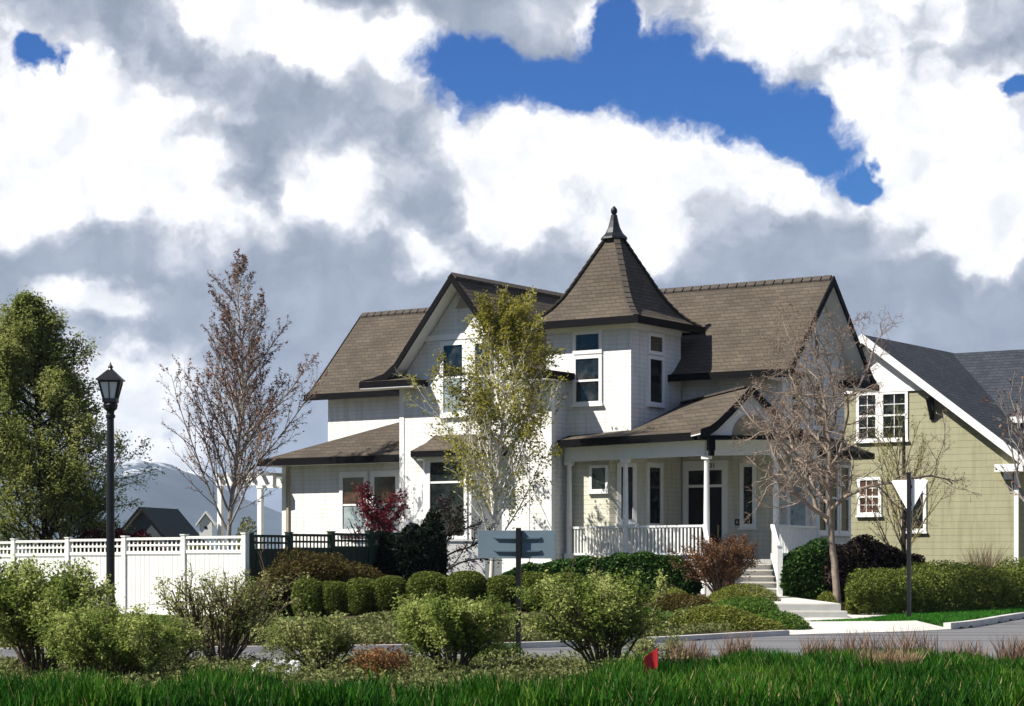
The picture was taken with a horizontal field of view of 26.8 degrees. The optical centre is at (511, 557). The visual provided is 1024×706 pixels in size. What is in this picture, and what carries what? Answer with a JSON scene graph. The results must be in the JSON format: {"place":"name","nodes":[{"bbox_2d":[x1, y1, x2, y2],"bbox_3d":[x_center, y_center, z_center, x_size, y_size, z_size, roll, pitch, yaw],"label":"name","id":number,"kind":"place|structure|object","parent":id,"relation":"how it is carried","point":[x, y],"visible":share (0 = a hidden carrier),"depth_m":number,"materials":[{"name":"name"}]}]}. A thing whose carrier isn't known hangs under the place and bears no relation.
{"place":"outdoors","nodes":[
{"label":"outdoors","id":0,"kind":"place"},
{"bbox_2d":[0,460,281,553],"bbox_3d":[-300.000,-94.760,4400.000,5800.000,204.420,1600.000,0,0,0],"label":"mountains","id":1,"kind":"structure","parent":0,"point":[168,489],"depth_m":4061.70,"materials":[{"name":"stone"}]},
{"bbox_2d":[0,619,1023,666],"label":"road","id":2,"kind":"structure","parent":0,"point":[985,634],"depth_m":37.34,"materials":[{"name":"asphalt"}]},
{"bbox_2d":[0,590,1023,684],"bbox_3d":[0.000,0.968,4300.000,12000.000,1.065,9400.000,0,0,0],"label":"ground","id":3,"kind":"structure","parent":0,"point":[647,604],"depth_m":39.40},
{"bbox_2d":[0,554,125,675],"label":"bush","id":4,"kind":"object","parent":3,"relation":"on","point":[28,598],"visible":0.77,"depth_m":24.84,"materials":[{"name":"green plant"}]},
{"bbox_2d":[0,285,164,553],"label":"tree","id":5,"kind":"object","parent":3,"relation":"on","point":[29,339],"visible":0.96,"depth_m":59.67,"materials":[{"name":"green plant"}]},
{"bbox_2d":[95,362,124,618],"bbox_3d":[-7.096,-1.015,38.000,0.450,4.900,0.450,0,0,0],"label":"street lamp","id":6,"kind":"object","parent":3,"relation":"on","point":[110,380],"visible":0.81,"depth_m":37.94,"materials":[{"name":"metal"}]},
{"bbox_2d":[58,523,169,552],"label":"hedge","id":7,"kind":"object","parent":3,"relation":"on","point":[117,534],"visible":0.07,"depth_m":59.77,"materials":[{"name":"green plant"}]},
{"bbox_2d":[33,598,201,679],"bbox_3d":[-4.352,0.949,23.632,1.834,1.026,1.863,0,0,-23],"label":"bush","id":8,"kind":"object","parent":3,"relation":"on","point":[87,640],"visible":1,"depth_m":23.23,"materials":[{"name":"green plant"}]},
{"bbox_2d":[0,533,249,614],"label":"lattice fence","id":9,"kind":"object","parent":3,"relation":"on","point":[137,572],"visible":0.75,"depth_m":50.87,"materials":[{"name":"white plastic"}]},
{"bbox_2d":[117,613,209,623],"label":"ground cover","id":10,"kind":"object","parent":3,"relation":"on","point":[159,616],"visible":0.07,"depth_m":43.81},
{"bbox_2d":[118,507,208,550],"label":"house","id":11,"kind":"structure","parent":3,"relation":"on","point":[161,522],"depth_m":118.41,"materials":[{"name":"grey paint"}]},
{"bbox_2d":[120,608,210,673],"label":"bush","id":12,"kind":"object","parent":3,"relation":"on","point":[186,654],"visible":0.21,"depth_m":25.81,"materials":[{"name":"green plant"}]},
{"bbox_2d":[190,545,213,549],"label":"shrub","id":13,"kind":"object","parent":3,"relation":"on","point":[199,547],"visible":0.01,"depth_m":83.98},
{"bbox_2d":[195,511,216,535],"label":"birdhouse","id":14,"kind":"object","parent":3,"relation":"on","point":[205,522],"visible":0.72,"depth_m":68.45,"materials":[{"name":"white paint"}]},
{"bbox_2d":[148,542,310,662],"bbox_3d":[-3.768,0.624,28.274,2.073,1.678,1.839,0,0,-27],"label":"bush","id":15,"kind":"object","parent":3,"relation":"on","point":[236,615],"visible":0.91,"depth_m":27.97,"materials":[{"name":"green plant"}]},
{"bbox_2d":[157,248,327,549],"bbox_3d":[-7.816,-3.903,63.314,4.443,10.605,3.975,0,0,42],"label":"tree","id":16,"kind":"object","parent":3,"relation":"on","point":[241,407],"visible":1,"depth_m":63.53,"materials":[{"name":"brown plant"}]},
{"bbox_2d":[233,516,256,549],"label":"shrub","id":17,"kind":"object","parent":3,"relation":"on","point":[243,524],"visible":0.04,"depth_m":72.60,"materials":[{"name":"plant"}]},
{"bbox_2d":[216,472,281,549],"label":"pergola","id":18,"kind":"object","parent":3,"relation":"on","point":[263,480],"visible":0.33,"depth_m":68.95,"materials":[{"name":"white paint"}]},
{"bbox_2d":[252,659,277,676],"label":"flower clump","id":19,"kind":"object","parent":3,"relation":"on","point":[257,662],"visible":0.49,"depth_m":24.27,"materials":[{"name":"white plant"}]},
{"bbox_2d":[278,660,300,681],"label":"flower clump","id":20,"kind":"object","parent":3,"relation":"on","point":[293,661],"visible":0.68,"depth_m":23.91,"materials":[{"name":"white plant"}]},
{"bbox_2d":[290,577,323,617],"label":"boxwood","id":21,"kind":"object","parent":3,"relation":"on","point":[312,587],"visible":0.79,"depth_m":45.62,"materials":[{"name":"green plant"}]},
{"bbox_2d":[245,607,374,670],"bbox_3d":[-2.424,1.029,26.335,1.440,0.861,1.583,0,0,-24],"label":"bush","id":22,"kind":"object","parent":3,"relation":"on","point":[324,638],"visible":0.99,"depth_m":26.10,"materials":[{"name":"green plant"}]},
{"bbox_2d":[248,547,387,616],"bbox_3d":[-4.310,0.573,49.042,4.302,1.665,1.937,0,0,-43],"label":"hedge","id":23,"kind":"object","parent":3,"relation":"on","point":[329,570],"visible":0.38,"depth_m":48.38,"materials":[{"name":"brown plant"}]},
{"bbox_2d":[318,580,351,616],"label":"boxwood","id":24,"kind":"object","parent":3,"relation":"on","point":[333,592],"visible":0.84,"depth_m":45.62,"materials":[{"name":"green plant"}]},
{"bbox_2d":[249,529,446,611],"bbox_3d":[-3.909,0.345,52.677,0.160,2.210,8.360,0,0,31],"label":"lattice fence","id":25,"kind":"object","parent":3,"relation":"on","point":[367,552],"visible":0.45,"depth_m":51.36,"materials":[{"name":"green paint"}]},
{"bbox_2d":[342,577,379,615],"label":"boxwood","id":26,"kind":"object","parent":3,"relation":"on","point":[361,602],"visible":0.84,"depth_m":45.55,"materials":[{"name":"green plant"}]},
{"bbox_2d":[0,609,733,646],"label":"ground cover","id":27,"kind":"object","parent":3,"relation":"on","point":[379,625],"visible":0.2,"depth_m":37.19,"materials":[{"name":"plant"}]},
{"bbox_2d":[346,477,412,544],"bbox_3d":[-3.618,-0.428,58.363,1.929,3.498,2.084,0,0,-24],"label":"maple tree","id":28,"kind":"object","parent":3,"relation":"on","point":[375,517],"visible":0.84,"depth_m":58.12,"materials":[{"name":"red plant"}]},
{"bbox_2d":[343,642,417,679],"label":"bush","id":29,"kind":"object","parent":3,"relation":"on","point":[376,657],"visible":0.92,"depth_m":24.43,"materials":[{"name":"brown plant"}]},
{"bbox_2d":[371,575,406,613],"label":"boxwood","id":30,"kind":"object","parent":3,"relation":"on","point":[386,589],"visible":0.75,"depth_m":45.51,"materials":[{"name":"green plant"}]},
{"bbox_2d":[0,630,788,654],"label":"kerb","id":31,"kind":"structure","parent":3,"relation":"on","point":[536,644],"depth_m":34.94,"materials":[{"name":"concrete"}]},
{"bbox_2d":[371,505,449,585],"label":"shrub","id":32,"kind":"object","parent":3,"relation":"on","point":[409,550],"visible":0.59,"depth_m":53.67,"materials":[{"name":"plant"}]},
{"bbox_2d":[356,539,485,577],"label":"garden wall","id":33,"kind":"structure","parent":3,"relation":"on","point":[479,567],"depth_m":57.73,"materials":[{"name":"white paint"}]},
{"bbox_2d":[405,571,450,607],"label":"boxwood","id":34,"kind":"object","parent":3,"relation":"on","point":[420,582],"visible":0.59,"depth_m":45.26,"materials":[{"name":"green plant"}]},
{"bbox_2d":[397,491,502,572],"bbox_3d":[-1.674,-0.261,56.572,2.912,2.971,2.737,0,0,28],"label":"bramble","id":35,"kind":"object","parent":3,"relation":"on","point":[450,531],"visible":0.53,"depth_m":56.37,"materials":[{"name":"green plant"}]},
{"bbox_2d":[390,586,520,673],"bbox_3d":[-0.699,0.905,26.232,1.628,1.111,1.642,0,0,0],"label":"bush","id":36,"kind":"object","parent":3,"relation":"on","point":[434,626],"visible":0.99,"depth_m":26.06,"materials":[{"name":"green plant"}]},
{"bbox_2d":[444,570,488,607],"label":"boxwood","id":37,"kind":"object","parent":3,"relation":"on","point":[464,584],"visible":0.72,"depth_m":45.11,"materials":[{"name":"green plant"}]},
{"bbox_2d":[395,284,569,588],"bbox_3d":[-0.524,-3.156,59.401,4.603,8.606,4.779,0,0,25],"label":"tree","id":38,"kind":"object","parent":3,"relation":"on","point":[511,323],"visible":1,"depth_m":58.54,"materials":[{"name":"green plant"}]},
{"bbox_2d":[0,647,979,692],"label":"ground cover","id":39,"kind":"object","parent":3,"relation":"on","point":[527,664],"visible":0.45,"depth_m":25.11,"materials":[{"name":"plant"}]},
{"bbox_2d":[460,639,526,666],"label":"bush","id":40,"kind":"object","parent":3,"relation":"on","point":[507,652],"visible":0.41,"depth_m":28.57,"materials":[{"name":"brown plant"}]},
{"bbox_2d":[482,575,515,611],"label":"boxwood","id":41,"kind":"object","parent":3,"relation":"on","point":[499,585],"visible":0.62,"depth_m":45.10,"materials":[{"name":"green plant"}]},
{"bbox_2d":[0,645,1023,705],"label":"tall grass","id":42,"kind":"structure","parent":3,"relation":"on","point":[841,677],"depth_m":19.93,"materials":[{"name":"plant"}]},
{"bbox_2d":[478,528,554,659],"bbox_3d":[0.059,0.630,29.908,1.084,2.100,0.076,0,0,7],"label":"direction sign","id":43,"kind":"object","parent":3,"relation":"on","point":[518,544],"visible":0.96,"depth_m":29.91,"materials":[{"name":"metal"}]},
{"bbox_2d":[513,571,554,611],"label":"boxwood","id":44,"kind":"object","parent":3,"relation":"on","point":[528,578],"visible":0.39,"depth_m":45.01,"materials":[{"name":"green plant"}]},
{"bbox_2d":[256,206,879,595],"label":"house","id":45,"kind":"structure","parent":3,"relation":"on","point":[644,430],"depth_m":62.54,"materials":[{"name":"white"}]},
{"bbox_2d":[339,471,367,532],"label":"window","id":46,"kind":"structure","parent":45,"relation":"in","point":[347,497],"depth_m":66.89,"materials":[{"name":"white paint"}]},
{"bbox_2d":[370,470,398,532],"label":"window","id":47,"kind":"structure","parent":45,"relation":"in","point":[386,481],"depth_m":66.11,"materials":[{"name":"white paint"}]},
{"bbox_2d":[427,458,467,538],"bbox_3d":[-1.885,-1.725,62.659,1.440,2.370,0.067,0,0,34],"label":"window","id":48,"kind":"structure","parent":45,"relation":"in","point":[439,480],"depth_m":62.69,"materials":[{"name":"white paint"}]},
{"bbox_2d":[440,340,464,417],"bbox_3d":[-1.750,-5.275,63.444,0.990,2.270,0.117,0,0,34],"label":"window","id":49,"kind":"structure","parent":45,"relation":"in","point":[454,352],"depth_m":63.49,"materials":[{"name":"white paint"}]},
{"bbox_2d":[472,338,497,415],"bbox_3d":[-0.798,-5.275,62.797,0.980,2.270,0.117,0,0,34],"label":"window","id":50,"kind":"structure","parent":45,"relation":"in","point":[477,346],"depth_m":62.92,"materials":[{"name":"white paint"}]},
{"bbox_2d":[570,354,603,406],"bbox_3d":[2.156,-5.090,61.777,1.060,1.480,0.117,0,0,34],"label":"window","id":51,"kind":"structure","parent":45,"relation":"in","point":[587,383],"depth_m":61.77,"materials":[{"name":"white paint"}]},
{"bbox_2d":[573,330,601,354],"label":"window","id":52,"kind":"structure","parent":45,"relation":"in","point":[584,342],"depth_m":61.77,"materials":[{"name":"white paint"}]},
{"bbox_2d":[587,465,609,493],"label":"window","id":53,"kind":"structure","parent":45,"relation":"in","point":[598,474],"depth_m":61.58,"materials":[{"name":"white paint"}]},
{"bbox_2d":[615,463,638,525],"bbox_3d":[3.289,-1.825,61.461,0.660,1.790,0.117,0,0,-11],"label":"window","id":54,"kind":"structure","parent":45,"relation":"in","point":[632,467],"depth_m":61.49,"materials":[{"name":"white paint"}]},
{"bbox_2d":[647,332,664,355],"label":"window","id":55,"kind":"structure","parent":45,"relation":"in","point":[655,341],"depth_m":62.12,"materials":[{"name":"white paint"}]},
{"bbox_2d":[646,462,665,529],"bbox_3d":[4.134,-1.780,62.061,0.117,1.940,1.000,0,0,34],"label":"window","id":56,"kind":"structure","parent":45,"relation":"in","point":[654,471],"depth_m":62.08,"materials":[{"name":"glass"}]},
{"bbox_2d":[647,355,666,407],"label":"window","id":57,"kind":"structure","parent":45,"relation":"in","point":[655,364],"depth_m":62.12,"materials":[{"name":"white paint"}]},
{"bbox_2d":[682,460,727,558],"bbox_3d":[5.661,-1.410,63.021,1.490,2.880,0.085,0,0,34],"label":"door","id":58,"kind":"structure","parent":45,"relation":"in","point":[692,471],"depth_m":63.07,"materials":[{"name":"white paint"}]},
{"bbox_2d":[738,462,757,529],"bbox_3d":[6.828,-1.790,62.219,0.610,1.940,0.117,0,0,34],"label":"window","id":59,"kind":"structure","parent":45,"relation":"in","point":[748,474],"depth_m":62.24,"materials":[{"name":"white paint"}]},
{"bbox_2d":[789,380,804,428],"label":"window","id":60,"kind":"structure","parent":45,"relation":"in","point":[790,382],"depth_m":62.29,"materials":[{"name":"white paint"}]},
{"bbox_2d":[787,462,808,525],"bbox_3d":[8.202,-1.750,61.642,0.620,1.980,0.067,0,0,20],"label":"window","id":61,"kind":"structure","parent":45,"relation":"in","point":[798,514],"depth_m":61.65,"materials":[{"name":"glass"}]},
{"bbox_2d":[811,332,821,362],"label":"window","id":62,"kind":"structure","parent":45,"relation":"in","point":[814,335],"depth_m":63.44,"materials":[{"name":"white paint"}]},
{"bbox_2d":[811,379,825,430],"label":"window","id":63,"kind":"structure","parent":45,"relation":"in","point":[815,427],"depth_m":63.49,"materials":[{"name":"white paint"}]},
{"bbox_2d":[819,462,827,535],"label":"window","id":64,"kind":"structure","parent":45,"relation":"in","point":[823,526],"depth_m":62.03,"materials":[{"name":"white paint"}]},
{"bbox_2d":[831,464,840,535],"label":"window","id":65,"kind":"structure","parent":45,"relation":"in","point":[835,513],"depth_m":62.72,"materials":[{"name":"white paint"}]},
{"bbox_2d":[839,464,852,535],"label":"window","id":66,"kind":"structure","parent":45,"relation":"in","point":[844,508],"depth_m":63.22,"materials":[{"name":"white paint"}]},
{"bbox_2d":[552,572,586,609],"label":"boxwood","id":67,"kind":"object","parent":3,"relation":"on","point":[572,576],"visible":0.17,"depth_m":45.05,"materials":[{"name":"green plant"}]},
{"bbox_2d":[579,576,614,599],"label":"boxwood","id":68,"kind":"object","parent":3,"relation":"on","point":[593,577],"visible":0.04,"depth_m":45.01,"materials":[{"name":"green plant"}]},
{"bbox_2d":[507,557,696,668],"bbox_3d":[1.073,0.717,25.932,1.745,1.491,2.057,0,0,41],"label":"bush","id":69,"kind":"object","parent":3,"relation":"on","point":[603,610],"visible":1,"depth_m":25.75,"materials":[{"name":"green plant"}]},
{"bbox_2d":[501,550,703,596],"bbox_3d":[2.200,0.493,54.587,5.452,1.388,1.192,0,0,16],"label":"hedge","id":70,"kind":"object","parent":3,"relation":"on","point":[652,564],"visible":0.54,"depth_m":53.97,"materials":[{"name":"green plant"}]},
{"bbox_2d":[644,648,657,673],"bbox_3d":[1.575,1.280,24.386,0.172,0.540,0.021,0,0,-14],"label":"marker flag","id":71,"kind":"object","parent":3,"relation":"on","point":[651,659],"visible":0.74,"depth_m":24.40,"materials":[{"name":"red plastic"}]},
{"bbox_2d":[642,607,668,620],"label":"juniper","id":72,"kind":"object","parent":3,"relation":"on","point":[656,614],"visible":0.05,"depth_m":43.17,"materials":[{"name":"plant"}]},
{"bbox_2d":[625,633,687,660],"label":"bush","id":73,"kind":"object","parent":3,"relation":"on","point":[647,645],"visible":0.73,"depth_m":28.31,"materials":[{"name":"green plant"}]},
{"bbox_2d":[633,587,686,602],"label":"juniper","id":74,"kind":"object","parent":3,"relation":"on","point":[673,590],"visible":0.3,"depth_m":49.21,"materials":[{"name":"plant"}]},
{"bbox_2d":[651,593,714,611],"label":"juniper","id":75,"kind":"object","parent":3,"relation":"on","point":[673,600],"visible":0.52,"depth_m":46.63,"materials":[{"name":"green plant"}]},
{"bbox_2d":[666,639,717,662],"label":"grass tuft","id":76,"kind":"object","parent":3,"relation":"on","point":[694,650],"visible":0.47,"depth_m":27.35,"materials":[{"name":"plant"}]},
{"bbox_2d":[666,532,766,592],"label":"bush","id":77,"kind":"object","parent":3,"relation":"on","point":[726,559],"visible":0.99,"depth_m":52.75,"materials":[{"name":"brown plant"}]},
{"bbox_2d":[667,604,787,630],"bbox_3d":[3.934,1.173,40.907,2.624,0.616,1.039,0,0,0],"label":"juniper","id":78,"kind":"object","parent":3,"relation":"on","point":[739,619],"visible":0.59,"depth_m":40.70,"materials":[{"name":"plant"}]},
{"bbox_2d":[709,631,763,657],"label":"grass tuft","id":79,"kind":"object","parent":3,"relation":"on","point":[738,646],"visible":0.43,"depth_m":27.45,"materials":[{"name":"plant"}]},
{"bbox_2d":[696,596,780,614],"bbox_3d":[4.666,1.101,45.518,2.037,0.637,1.281,0,0,0],"label":"juniper","id":80,"kind":"object","parent":3,"relation":"on","point":[755,605],"visible":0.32,"depth_m":45.23,"materials":[{"name":"plant"}]},
{"bbox_2d":[706,582,780,601],"bbox_3d":[4.965,0.909,48.720,2.364,0.735,1.508,0,0,0],"label":"juniper","id":81,"kind":"object","parent":3,"relation":"on","point":[725,592],"visible":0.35,"depth_m":48.67,"materials":[{"name":"plant"}]},
{"bbox_2d":[757,610,812,629],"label":"juniper","id":82,"kind":"object","parent":3,"relation":"on","point":[790,620],"visible":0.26,"depth_m":41.73,"materials":[{"name":"plant"}]},
{"bbox_2d":[775,537,828,599],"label":"hedge","id":83,"kind":"object","parent":3,"relation":"on","point":[802,575],"visible":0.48,"depth_m":55.40,"materials":[{"name":"green plant"}]},
{"bbox_2d":[773,596,847,617],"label":"garden steps","id":84,"kind":"structure","parent":3,"relation":"on","point":[805,608],"depth_m":46.34,"materials":[{"name":"concrete"}]},
{"bbox_2d":[797,634,842,653],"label":"grass tuft","id":85,"kind":"object","parent":3,"relation":"on","point":[806,648],"visible":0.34,"depth_m":27.36,"materials":[{"name":"plant"}]},
{"bbox_2d":[816,591,836,602],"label":"shrub","id":86,"kind":"object","parent":3,"relation":"on","point":[829,596],"visible":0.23,"depth_m":51.64,"materials":[{"name":"plant"}]},
{"bbox_2d":[840,602,845,610],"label":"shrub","id":87,"kind":"object","parent":3,"relation":"on","point":[843,606],"visible":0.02,"depth_m":50.89,"materials":[{"name":"green plant"}]},
{"bbox_2d":[725,292,981,602],"bbox_3d":[8.285,-2.655,52.835,6.071,7.976,6.924,0,0,0],"label":"tree","id":88,"kind":"object","parent":3,"relation":"on","point":[805,464],"visible":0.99,"depth_m":52.51,"materials":[{"name":"beige plant"}]},
{"bbox_2d":[826,627,895,653],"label":"grass tuft","id":89,"kind":"object","parent":3,"relation":"on","point":[848,644],"visible":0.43,"depth_m":27.25,"materials":[{"name":"plant"}]},
{"bbox_2d":[822,534,925,605],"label":"hedge","id":90,"kind":"object","parent":3,"relation":"on","point":[861,552],"visible":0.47,"depth_m":54.97,"materials":[{"name":"purple plant"}]},
{"bbox_2d":[892,472,927,616],"bbox_3d":[8.532,-0.170,46.202,0.796,3.340,0.095,0,0,28],"label":"yield sign","id":91,"kind":"object","parent":3,"relation":"on","point":[909,490],"visible":0.94,"depth_m":46.17,"materials":[{"name":"metal"}]},
{"bbox_2d":[858,396,964,552],"bbox_3d":[11.052,-1.661,60.698,2.447,5.897,3.121,0,0,-41],"label":"tree","id":92,"kind":"object","parent":3,"relation":"on","point":[903,536],"visible":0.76,"depth_m":60.57,"materials":[{"name":"brown plant"}]},
{"bbox_2d":[872,625,955,655],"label":"grass tuft","id":93,"kind":"object","parent":3,"relation":"on","point":[905,644],"visible":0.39,"depth_m":27.34,"materials":[{"name":"plant"}]},
{"bbox_2d":[808,605,1023,626],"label":"grass","id":94,"kind":"structure","parent":3,"relation":"on","point":[937,617],"depth_m":46.58,"materials":[{"name":"plant"}]},
{"bbox_2d":[844,334,1023,588],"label":"house","id":95,"kind":"structure","parent":3,"relation":"on","point":[958,387],"depth_m":70.90,"materials":[{"name":"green wood"}]},
{"bbox_2d":[854,392,878,442],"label":"window","id":96,"kind":"structure","parent":95,"relation":"in","point":[859,404],"depth_m":71.98,"materials":[{"name":"white paint"}]},
{"bbox_2d":[855,477,882,516],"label":"window","id":97,"kind":"structure","parent":95,"relation":"in","point":[869,513],"depth_m":71.96,"materials":[{"name":"white paint"}]},
{"bbox_2d":[879,391,908,442],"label":"window","id":98,"kind":"structure","parent":95,"relation":"in","point":[890,399],"depth_m":71.47,"materials":[{"name":"white paint"}]},
{"bbox_2d":[900,479,927,533],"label":"window","id":99,"kind":"structure","parent":95,"relation":"in","point":[924,513],"depth_m":70.91,"materials":[{"name":"white paint"}]},
{"bbox_2d":[844,556,1023,614],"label":"hedge","id":100,"kind":"object","parent":3,"relation":"on","point":[875,595],"visible":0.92,"depth_m":51.02,"materials":[{"name":"green plant"}]},
{"bbox_2d":[934,639,989,656],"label":"grass tuft","id":101,"kind":"object","parent":3,"relation":"on","point":[969,649],"visible":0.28,"depth_m":27.15,"materials":[{"name":"plant"}]},
{"bbox_2d":[943,612,1023,628],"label":"kerb","id":102,"kind":"structure","parent":3,"relation":"on","point":[983,621],"depth_m":46.21,"materials":[{"name":"concrete"}]},
{"bbox_2d":[954,543,1017,593],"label":"grass tuft","id":103,"kind":"object","parent":3,"relation":"on","point":[983,560],"visible":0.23,"depth_m":61.42,"materials":[{"name":"plant"}]},
{"bbox_2d":[980,368,1023,501],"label":"tree","id":104,"kind":"object","parent":3,"relation":"on","point":[1019,434],"visible":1,"depth_m":63.39,"materials":[{"name":"brown plant"}]},
{"bbox_2d":[990,633,1023,659],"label":"grass tuft","id":105,"kind":"object","parent":3,"relation":"on","point":[1006,653],"visible":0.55,"depth_m":27.07,"materials":[{"name":"plant"}]},
{"bbox_2d":[0,0,1023,512],"label":"sky","id":106,"kind":"structure","parent":0,"point":[360,155],"materials":[{"name":"white"}]},
{"bbox_2d":[806,621,860,621],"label":"path","id":107,"kind":"structure","parent":0,"point":[834,621],"depth_m":43.58,"materials":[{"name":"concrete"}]},
{"bbox_2d":[747,621,950,634],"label":"pavement","id":108,"kind":"structure","parent":0,"point":[834,627],"depth_m":42.61,"materials":[{"name":"concrete"}]},
{"bbox_2d":[851,648,927,666],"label":"dead grass","id":109,"kind":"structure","parent":0,"point":[901,658],"depth_m":25.08,"materials":[{"name":"plant"}]},
{"bbox_2d":[802,600,1020,620],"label":"pavement","id":110,"kind":"structure","parent":0,"point":[861,615],"depth_m":46.80,"materials":[{"name":"concrete"}]}
]}

